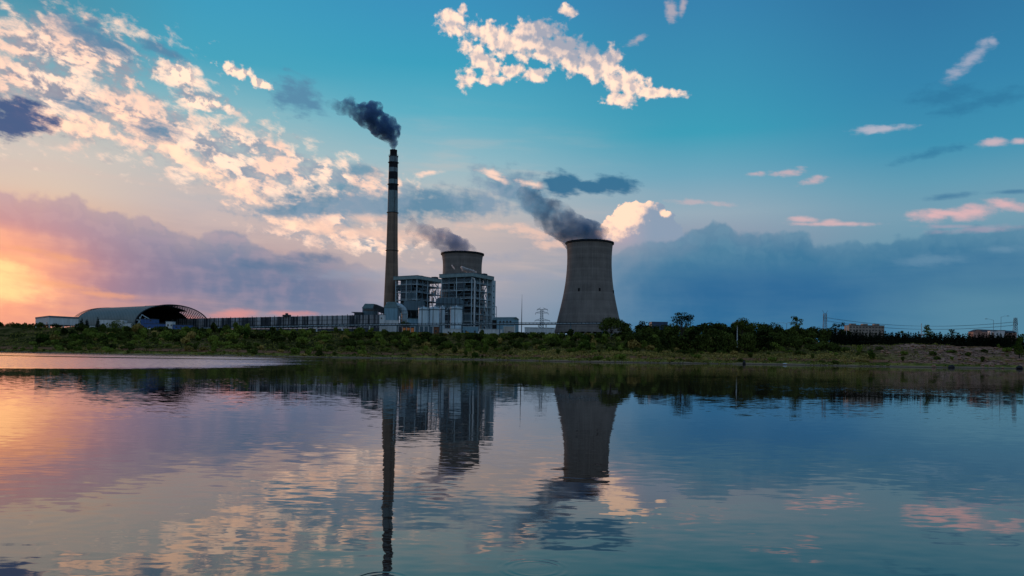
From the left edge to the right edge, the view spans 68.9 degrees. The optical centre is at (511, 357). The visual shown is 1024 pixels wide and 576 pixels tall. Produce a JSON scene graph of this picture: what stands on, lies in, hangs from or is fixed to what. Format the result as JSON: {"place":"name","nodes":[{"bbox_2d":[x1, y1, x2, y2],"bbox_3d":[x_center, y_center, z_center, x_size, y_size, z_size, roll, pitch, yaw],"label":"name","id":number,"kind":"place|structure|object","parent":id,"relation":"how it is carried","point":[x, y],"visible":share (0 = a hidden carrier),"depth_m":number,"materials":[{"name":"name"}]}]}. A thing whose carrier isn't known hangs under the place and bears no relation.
{"place":"outdoors","nodes":[
{"label":"outdoors","id":0,"kind":"place"},
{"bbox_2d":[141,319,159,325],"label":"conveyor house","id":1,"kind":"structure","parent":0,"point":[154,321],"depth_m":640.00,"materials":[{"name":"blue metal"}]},
{"bbox_2d":[0,352,1023,575],"bbox_3d":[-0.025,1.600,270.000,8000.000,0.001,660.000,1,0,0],"label":"lake water","id":2,"kind":"structure","parent":0,"point":[140,465],"depth_m":10.81,"materials":[{"name":"blue liquid"}]},
{"bbox_2d":[0,327,1023,368],"bbox_3d":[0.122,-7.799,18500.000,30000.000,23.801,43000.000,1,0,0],"label":"ground","id":3,"kind":"structure","parent":0,"point":[7,331],"depth_m":459.78,"materials":[{"name":"green plant"}]},
{"bbox_2d":[34,322,44,327],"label":"round tree","id":4,"kind":"object","parent":3,"relation":"on","point":[39,325],"visible":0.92,"depth_m":627.12,"materials":[{"name":"green plant"}]},
{"bbox_2d":[36,333,50,340],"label":"bush","id":5,"kind":"object","parent":3,"relation":"on","point":[45,337],"visible":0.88,"depth_m":541.61,"materials":[{"name":"green plant"}]},
{"bbox_2d":[49,334,61,340],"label":"bush","id":6,"kind":"object","parent":3,"relation":"on","point":[54,336],"visible":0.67,"depth_m":538.40,"materials":[{"name":"green plant"}]},
{"bbox_2d":[35,316,78,327],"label":"white hall","id":7,"kind":"structure","parent":3,"relation":"on","point":[62,321],"depth_m":643.09,"materials":[{"name":"paint"}]},
{"bbox_2d":[68,333,83,339],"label":"bush","id":8,"kind":"object","parent":3,"relation":"on","point":[76,336],"visible":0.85,"depth_m":537.05,"materials":[{"name":"green plant"}]},
{"bbox_2d":[74,323,88,330],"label":"bush","id":9,"kind":"object","parent":3,"relation":"on","point":[81,327],"visible":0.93,"depth_m":584.07,"materials":[{"name":"green plant"}]},
{"bbox_2d":[88,332,102,338],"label":"bush","id":10,"kind":"object","parent":3,"relation":"on","point":[95,335],"visible":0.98,"depth_m":538.22,"materials":[{"name":"green plant"}]},
{"bbox_2d":[99,324,106,332],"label":"bush","id":11,"kind":"object","parent":3,"relation":"on","point":[102,327],"visible":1,"depth_m":573.61,"materials":[{"name":"green plant"}]},
{"bbox_2d":[99,319,126,327],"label":"long white shed","id":12,"kind":"structure","parent":3,"relation":"on","point":[105,321],"depth_m":655.00,"materials":[{"name":"paint"}]},
{"bbox_2d":[106,319,124,328],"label":"round tree","id":13,"kind":"object","parent":3,"relation":"on","point":[112,325],"visible":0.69,"depth_m":626.52,"materials":[{"name":"green plant"}]},
{"bbox_2d":[115,333,126,339],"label":"bush","id":14,"kind":"object","parent":3,"relation":"on","point":[120,336],"visible":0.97,"depth_m":526.85,"materials":[{"name":"green plant"}]},
{"bbox_2d":[122,331,134,337],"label":"bush","id":15,"kind":"object","parent":3,"relation":"on","point":[128,333],"visible":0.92,"depth_m":532.47,"materials":[{"name":"green plant"}]},
{"bbox_2d":[131,323,143,331],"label":"bush","id":16,"kind":"object","parent":3,"relation":"on","point":[136,327],"visible":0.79,"depth_m":572.18,"materials":[{"name":"green plant"}]},
{"bbox_2d":[71,304,205,326],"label":"coal shed","id":17,"kind":"structure","parent":3,"relation":"on","point":[165,312],"depth_m":720.35,"materials":[{"name":"metal"}]},
{"bbox_2d":[141,328,147,337],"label":"bush","id":18,"kind":"object","parent":3,"relation":"on","point":[143,333],"visible":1,"depth_m":529.46,"materials":[{"name":"green plant"}]},
{"bbox_2d":[144,323,165,327],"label":"conveyor house","id":19,"kind":"structure","parent":3,"relation":"on","point":[150,325],"depth_m":630.00,"materials":[{"name":"blue metal"}]},
{"bbox_2d":[165,321,175,328],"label":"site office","id":20,"kind":"structure","parent":3,"relation":"on","point":[169,324],"depth_m":628.00,"materials":[{"name":"white paint"}]},
{"bbox_2d":[170,334,181,340],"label":"bush","id":21,"kind":"object","parent":3,"relation":"on","point":[176,337],"visible":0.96,"depth_m":487.48,"materials":[{"name":"green plant"}]},
{"bbox_2d":[172,324,192,328],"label":"conveyor gallery","id":22,"kind":"object","parent":3,"relation":"on","point":[175,326],"visible":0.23,"depth_m":627.00,"materials":[{"name":"blue metal"}]},
{"bbox_2d":[180,336,190,342],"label":"bush","id":23,"kind":"object","parent":3,"relation":"on","point":[185,339],"visible":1,"depth_m":481.73,"materials":[{"name":"green plant"}]},
{"bbox_2d":[186,331,195,338],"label":"bush","id":24,"kind":"object","parent":3,"relation":"on","point":[191,334],"visible":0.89,"depth_m":509.39,"materials":[{"name":"green plant"}]},
{"bbox_2d":[195,330,202,340],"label":"bush","id":25,"kind":"object","parent":3,"relation":"on","point":[198,336],"visible":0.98,"depth_m":499.80,"materials":[{"name":"green plant"}]},
{"bbox_2d":[207,335,218,341],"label":"bush","id":26,"kind":"object","parent":3,"relation":"on","point":[212,338],"visible":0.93,"depth_m":491.64,"materials":[{"name":"green plant"}]},
{"bbox_2d":[210,322,217,331],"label":"bush","id":27,"kind":"object","parent":3,"relation":"on","point":[214,326],"visible":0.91,"depth_m":569.45,"materials":[{"name":"green plant"}]},
{"bbox_2d":[226,332,238,339],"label":"bush","id":28,"kind":"object","parent":3,"relation":"on","point":[234,335],"visible":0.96,"depth_m":503.75,"materials":[{"name":"green plant"}]},
{"bbox_2d":[235,325,247,332],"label":"bush","id":29,"kind":"object","parent":3,"relation":"on","point":[238,328],"visible":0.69,"depth_m":559.16,"materials":[{"name":"green plant"}]},
{"bbox_2d":[243,328,248,338],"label":"bush","id":30,"kind":"object","parent":3,"relation":"on","point":[246,334],"visible":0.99,"depth_m":512.70,"materials":[{"name":"green plant"}]},
{"bbox_2d":[254,332,264,337],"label":"bush","id":31,"kind":"object","parent":3,"relation":"on","point":[260,334],"visible":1,"depth_m":517.92,"materials":[{"name":"green plant"}]},
{"bbox_2d":[270,333,278,341],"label":"bush","id":32,"kind":"object","parent":3,"relation":"on","point":[274,338],"visible":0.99,"depth_m":503.90,"materials":[{"name":"green plant"}]},
{"bbox_2d":[171,313,379,331],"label":"wind fence","id":33,"kind":"object","parent":3,"relation":"on","point":[286,319],"visible":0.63,"depth_m":659.88,"materials":[{"name":"metal"}]},
{"bbox_2d":[290,330,298,339],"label":"bush","id":34,"kind":"object","parent":3,"relation":"on","point":[294,335],"visible":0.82,"depth_m":524.53,"materials":[{"name":"green plant"}]},
{"bbox_2d":[290,347,300,353],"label":"bush","id":35,"kind":"object","parent":3,"relation":"on","point":[294,350],"visible":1,"depth_m":460.04,"materials":[{"name":"green plant"}]},
{"bbox_2d":[295,336,309,343],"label":"bush","id":36,"kind":"object","parent":3,"relation":"on","point":[302,339],"visible":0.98,"depth_m":503.42,"materials":[{"name":"green plant"}]},
{"bbox_2d":[317,333,332,339],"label":"bush","id":37,"kind":"object","parent":3,"relation":"on","point":[322,335],"visible":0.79,"depth_m":528.92,"materials":[{"name":"green plant"}]},
{"bbox_2d":[345,338,355,345],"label":"bush","id":38,"kind":"object","parent":3,"relation":"on","point":[351,342],"visible":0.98,"depth_m":524.67,"materials":[{"name":"green plant"}]},
{"bbox_2d":[354,327,364,333],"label":"bush","id":39,"kind":"object","parent":3,"relation":"on","point":[360,329],"visible":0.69,"depth_m":576.78,"materials":[{"name":"green plant"}]},
{"bbox_2d":[364,332,373,337],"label":"bush","id":40,"kind":"object","parent":3,"relation":"on","point":[369,334],"visible":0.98,"depth_m":565.66,"materials":[{"name":"green plant"}]},
{"bbox_2d":[362,304,377,314],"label":"transfer house","id":41,"kind":"structure","parent":3,"relation":"on","point":[367,309],"depth_m":700.00,"materials":[{"name":"grey metal"}]},
{"bbox_2d":[372,304,383,314],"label":"coal conveyor","id":42,"kind":"object","parent":3,"relation":"on","point":[377,308],"visible":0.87,"depth_m":694.44,"materials":[{"name":"metal"}]},
{"bbox_2d":[379,314,385,330],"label":"switch house","id":43,"kind":"structure","parent":3,"relation":"on","point":[382,318],"depth_m":610.00,"materials":[{"name":"white paint"}]},
{"bbox_2d":[384,149,398,305],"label":"smokestack","id":44,"kind":"object","parent":3,"relation":"on","point":[391,266],"visible":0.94,"depth_m":752.36,"materials":[{"name":"concrete"}]},
{"bbox_2d":[384,302,398,319],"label":"fan house","id":45,"kind":"structure","parent":3,"relation":"on","point":[391,310],"depth_m":690.00,"materials":[{"name":"grey metal"}]},
{"bbox_2d":[386,303,407,322],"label":"elbow duct","id":46,"kind":"object","parent":45,"relation":"attached to","point":[402,309],"visible":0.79,"depth_m":697.46,"materials":[{"name":"metal"}]},
{"bbox_2d":[385,320,398,331],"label":"yard wall","id":47,"kind":"structure","parent":3,"relation":"on","point":[391,328],"depth_m":614.00,"materials":[{"name":"white paint"}]},
{"bbox_2d":[199,322,602,333],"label":"pipe trestle","id":48,"kind":"object","parent":3,"relation":"on","point":[432,324],"visible":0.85,"depth_m":602.58,"materials":[{"name":"metal"}]},
{"bbox_2d":[401,336,409,345],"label":"bush","id":49,"kind":"object","parent":3,"relation":"on","point":[405,340],"visible":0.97,"depth_m":560.23,"materials":[{"name":"green plant"}]},
{"bbox_2d":[398,326,413,331],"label":"pump house","id":50,"kind":"structure","parent":3,"relation":"on","point":[402,328],"depth_m":625.78,"materials":[{"name":"brown metal"}]},
{"bbox_2d":[407,318,417,326],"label":"pump building","id":51,"kind":"structure","parent":3,"relation":"on","point":[412,320],"depth_m":650.00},
{"bbox_2d":[404,301,424,317],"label":"dust precipitator","id":52,"kind":"object","parent":3,"relation":"on","point":[412,307],"visible":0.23,"depth_m":705.00,"materials":[{"name":"grey metal"}]},
{"bbox_2d":[393,275,443,322],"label":"boiler house","id":53,"kind":"structure","parent":3,"relation":"on","point":[413,287],"depth_m":734.67,"materials":[{"name":"grey metal"}]},
{"bbox_2d":[414,326,432,332],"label":"workshop","id":54,"kind":"structure","parent":3,"relation":"on","point":[423,328],"depth_m":626.00,"materials":[{"name":"grey metal"}]},
{"bbox_2d":[418,306,429,322],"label":"storage tank","id":55,"kind":"object","parent":3,"relation":"on","point":[423,314],"visible":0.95,"depth_m":635.94,"materials":[{"name":"metal"}]},
{"bbox_2d":[429,305,439,323],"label":"storage tank","id":56,"kind":"object","parent":3,"relation":"on","point":[434,315],"visible":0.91,"depth_m":636.26,"materials":[{"name":"metal"}]},
{"bbox_2d":[440,305,444,332],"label":"storage tank","id":57,"kind":"object","parent":3,"relation":"on","point":[442,314],"visible":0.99,"depth_m":644.23,"materials":[{"name":"metal"}]},
{"bbox_2d":[436,298,462,325],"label":"flue duct","id":58,"kind":"object","parent":3,"relation":"on","point":[447,303],"visible":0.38,"depth_m":672.00,"materials":[{"name":"grey metal"}]},
{"bbox_2d":[443,328,460,333],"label":"shed","id":59,"kind":"structure","parent":3,"relation":"on","point":[446,330],"depth_m":626.00,"materials":[{"name":"white paint"}]},
{"bbox_2d":[450,305,462,328],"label":"storage tank","id":60,"kind":"object","parent":3,"relation":"on","point":[456,314],"visible":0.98,"depth_m":637.58,"materials":[{"name":"metal"}]},
{"bbox_2d":[439,251,485,332],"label":"cooling tower","id":61,"kind":"structure","parent":3,"relation":"on","point":[462,261],"depth_m":781.83,"materials":[{"name":"concrete"}]},
{"bbox_2d":[439,272,495,332],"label":"boiler house","id":62,"kind":"structure","parent":3,"relation":"on","point":[465,287],"depth_m":692.13,"materials":[{"name":"grey metal"}]},
{"bbox_2d":[463,326,477,332],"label":"shed","id":63,"kind":"structure","parent":3,"relation":"on","point":[470,329],"depth_m":630.00,"materials":[{"name":"metal"}]},
{"bbox_2d":[471,334,482,340],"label":"bush","id":64,"kind":"object","parent":3,"relation":"on","point":[478,337],"visible":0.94,"depth_m":569.52,"materials":[{"name":"green plant"}]},
{"bbox_2d":[479,329,502,333],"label":"shed","id":65,"kind":"structure","parent":3,"relation":"on","point":[489,331],"depth_m":626.00,"materials":[{"name":"white paint"}]},
{"bbox_2d":[492,317,518,331],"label":"grey hall","id":66,"kind":"structure","parent":3,"relation":"on","point":[498,320],"depth_m":664.23,"materials":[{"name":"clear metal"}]},
{"bbox_2d":[503,326,515,332],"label":"shed","id":67,"kind":"structure","parent":3,"relation":"on","point":[508,329],"depth_m":632.00,"materials":[{"name":"white paint"}]},
{"bbox_2d":[0,326,1023,367],"bbox_3d":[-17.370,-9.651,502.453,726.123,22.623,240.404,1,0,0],"label":"undergrowth","id":68,"kind":"object","parent":3,"relation":"on","point":[338,349],"visible":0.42,"depth_m":481.39,"materials":[{"name":"green plant"}]},
{"bbox_2d":[12,327,1016,363],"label":"shrubbery","id":69,"kind":"object","parent":3,"relation":"on","point":[131,343],"visible":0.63,"depth_m":496.55,"materials":[{"name":"green plant"}]},
{"bbox_2d":[511,341,521,347],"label":"bush","id":70,"kind":"object","parent":3,"relation":"on","point":[517,344],"visible":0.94,"depth_m":525.90,"materials":[{"name":"green plant"}]},
{"bbox_2d":[524,327,554,333],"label":"shed","id":71,"kind":"structure","parent":3,"relation":"on","point":[535,329],"depth_m":632.00,"materials":[{"name":"white paint"}]},
{"bbox_2d":[542,333,554,340],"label":"bush","id":72,"kind":"object","parent":3,"relation":"on","point":[546,337],"visible":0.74,"depth_m":535.60,"materials":[{"name":"green plant"}]},
{"bbox_2d":[547,337,557,346],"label":"bush","id":73,"kind":"object","parent":3,"relation":"on","point":[552,341],"visible":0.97,"depth_m":499.64,"materials":[{"name":"green plant"}]},
{"bbox_2d":[555,239,621,333],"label":"cooling tower","id":74,"kind":"structure","parent":3,"relation":"on","point":[588,295],"depth_m":694.35,"materials":[{"name":"concrete"}]},
{"bbox_2d":[601,333,607,343],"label":"bush","id":75,"kind":"object","parent":3,"relation":"on","point":[604,338],"visible":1,"depth_m":517.56,"materials":[{"name":"green plant"}]},
{"bbox_2d":[597,317,625,339],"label":"broad tree","id":76,"kind":"object","parent":3,"relation":"on","point":[613,322],"visible":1,"depth_m":556.48,"materials":[{"name":"green plant"}]},
{"bbox_2d":[614,353,625,358],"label":"bush","id":77,"kind":"object","parent":3,"relation":"on","point":[620,356],"visible":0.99,"depth_m":413.82,"materials":[{"name":"green plant"}]},
{"bbox_2d":[617,325,632,334],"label":"round tree","id":78,"kind":"object","parent":3,"relation":"on","point":[625,328],"visible":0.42,"depth_m":559.42,"materials":[{"name":"green plant"}]},
{"bbox_2d":[624,332,639,342],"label":"round tree","id":79,"kind":"object","parent":3,"relation":"on","point":[631,336],"visible":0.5,"depth_m":500.34,"materials":[{"name":"green plant"}]},
{"bbox_2d":[627,339,641,347],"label":"bush","id":80,"kind":"object","parent":3,"relation":"on","point":[632,343],"visible":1,"depth_m":490.81,"materials":[{"name":"green plant"}]},
{"bbox_2d":[408,344,876,361],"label":"dry grass","id":81,"kind":"structure","parent":3,"relation":"on","point":[681,356],"depth_m":462.57,"materials":[{"name":"brown plant"}]},
{"bbox_2d":[638,321,649,330],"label":"round tree","id":82,"kind":"object","parent":3,"relation":"on","point":[642,324],"visible":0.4,"depth_m":588.68,"materials":[{"name":"green plant"}]},
{"bbox_2d":[638,327,653,333],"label":"round tree","id":83,"kind":"object","parent":3,"relation":"on","point":[647,330],"visible":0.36,"depth_m":556.51,"materials":[{"name":"green plant"}]},
{"bbox_2d":[649,322,667,328],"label":"blue hall","id":84,"kind":"structure","parent":3,"relation":"on","point":[658,323],"depth_m":760.00,"materials":[{"name":"blue metal"}]},
{"bbox_2d":[669,323,680,334],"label":"round tree","id":85,"kind":"object","parent":3,"relation":"on","point":[676,328],"visible":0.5,"depth_m":608.12,"materials":[{"name":"green plant"}]},
{"bbox_2d":[671,312,694,335],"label":"umbrella tree","id":86,"kind":"object","parent":3,"relation":"on","point":[682,319],"visible":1,"depth_m":538.62,"materials":[{"name":"green plant"}]},
{"bbox_2d":[694,323,704,332],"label":"round tree","id":87,"kind":"object","parent":3,"relation":"on","point":[699,327],"visible":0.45,"depth_m":572.23,"materials":[{"name":"green plant"}]},
{"bbox_2d":[722,333,737,352],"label":"round tree","id":88,"kind":"object","parent":3,"relation":"on","point":[730,340],"visible":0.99,"depth_m":502.67,"materials":[{"name":"green plant"}]},
{"bbox_2d":[728,328,740,341],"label":"round tree","id":89,"kind":"object","parent":3,"relation":"on","point":[733,331],"visible":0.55,"depth_m":533.73,"materials":[{"name":"green plant"}]},
{"bbox_2d":[733,317,754,347],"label":"broad tree","id":90,"kind":"object","parent":3,"relation":"on","point":[741,324],"visible":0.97,"depth_m":518.20,"materials":[{"name":"green plant"}]},
{"bbox_2d":[741,332,756,349],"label":"round tree","id":91,"kind":"object","parent":3,"relation":"on","point":[749,344],"visible":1,"depth_m":495.46,"materials":[{"name":"green plant"}]},
{"bbox_2d":[770,322,782,332],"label":"round tree","id":92,"kind":"object","parent":3,"relation":"on","point":[776,329],"visible":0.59,"depth_m":559.57,"materials":[{"name":"green plant"}]},
{"bbox_2d":[783,328,795,334],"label":"round tree","id":93,"kind":"object","parent":3,"relation":"on","point":[787,331],"visible":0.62,"depth_m":551.49,"materials":[{"name":"green plant"}]},
{"bbox_2d":[790,316,802,330],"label":"airy tree","id":94,"kind":"object","parent":3,"relation":"on","point":[796,327],"visible":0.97,"depth_m":559.25,"materials":[{"name":"green plant"}]},
{"bbox_2d":[800,328,812,337],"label":"round tree","id":95,"kind":"object","parent":3,"relation":"on","point":[804,332],"visible":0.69,"depth_m":558.82,"materials":[{"name":"green plant"}]},
{"bbox_2d":[808,332,817,341],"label":"round tree","id":96,"kind":"object","parent":3,"relation":"on","point":[813,335],"visible":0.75,"depth_m":542.54,"materials":[{"name":"green plant"}]},
{"bbox_2d":[812,327,822,340],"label":"round tree","id":97,"kind":"object","parent":3,"relation":"on","point":[816,330],"visible":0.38,"depth_m":595.83,"materials":[{"name":"green plant"}]},
{"bbox_2d":[816,341,828,348],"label":"bush","id":98,"kind":"object","parent":3,"relation":"on","point":[822,344],"visible":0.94,"depth_m":476.92,"materials":[{"name":"green plant"}]},
{"bbox_2d":[829,322,844,334],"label":"airy tree","id":99,"kind":"object","parent":3,"relation":"on","point":[837,325],"visible":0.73,"depth_m":539.17,"materials":[{"name":"green plant"}]},
{"bbox_2d":[844,323,884,335],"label":"apartment block","id":100,"kind":"structure","parent":3,"relation":"on","point":[865,328],"depth_m":800.00,"materials":[{"name":"beige concrete"}]},
{"bbox_2d":[867,350,875,358],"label":"bush","id":101,"kind":"object","parent":3,"relation":"on","point":[871,354],"visible":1,"depth_m":421.69,"materials":[{"name":"green plant"}]},
{"bbox_2d":[922,325,933,337],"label":"layered tree","id":102,"kind":"object","parent":3,"relation":"on","point":[927,328],"visible":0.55,"depth_m":508.72,"materials":[{"name":"green plant"}]},
{"bbox_2d":[968,329,1016,338],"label":"farmhouse","id":103,"kind":"object","parent":3,"relation":"on","point":[976,331],"visible":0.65,"depth_m":559.94,"materials":[{"name":"brown paint"}]},
{"bbox_2d":[1002,332,1009,347],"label":"conifer","id":104,"kind":"object","parent":3,"relation":"on","point":[1005,338],"visible":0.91,"depth_m":470.50,"materials":[{"name":"green plant"}]},
{"bbox_2d":[1012,334,1023,357],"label":"round tree","id":105,"kind":"object","parent":3,"relation":"on","point":[1019,346],"visible":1,"depth_m":439.37,"materials":[{"name":"green plant"}]},
{"bbox_2d":[0,0,1023,341],"label":"sky","id":106,"kind":"structure","parent":0,"point":[767,161],"materials":[{"name":"blue"}]},
{"bbox_2d":[535,308,549,327],"label":"transmission tower","id":107,"kind":"structure","parent":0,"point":[540,311],"depth_m":689.07,"materials":[{"name":"grey metal"}]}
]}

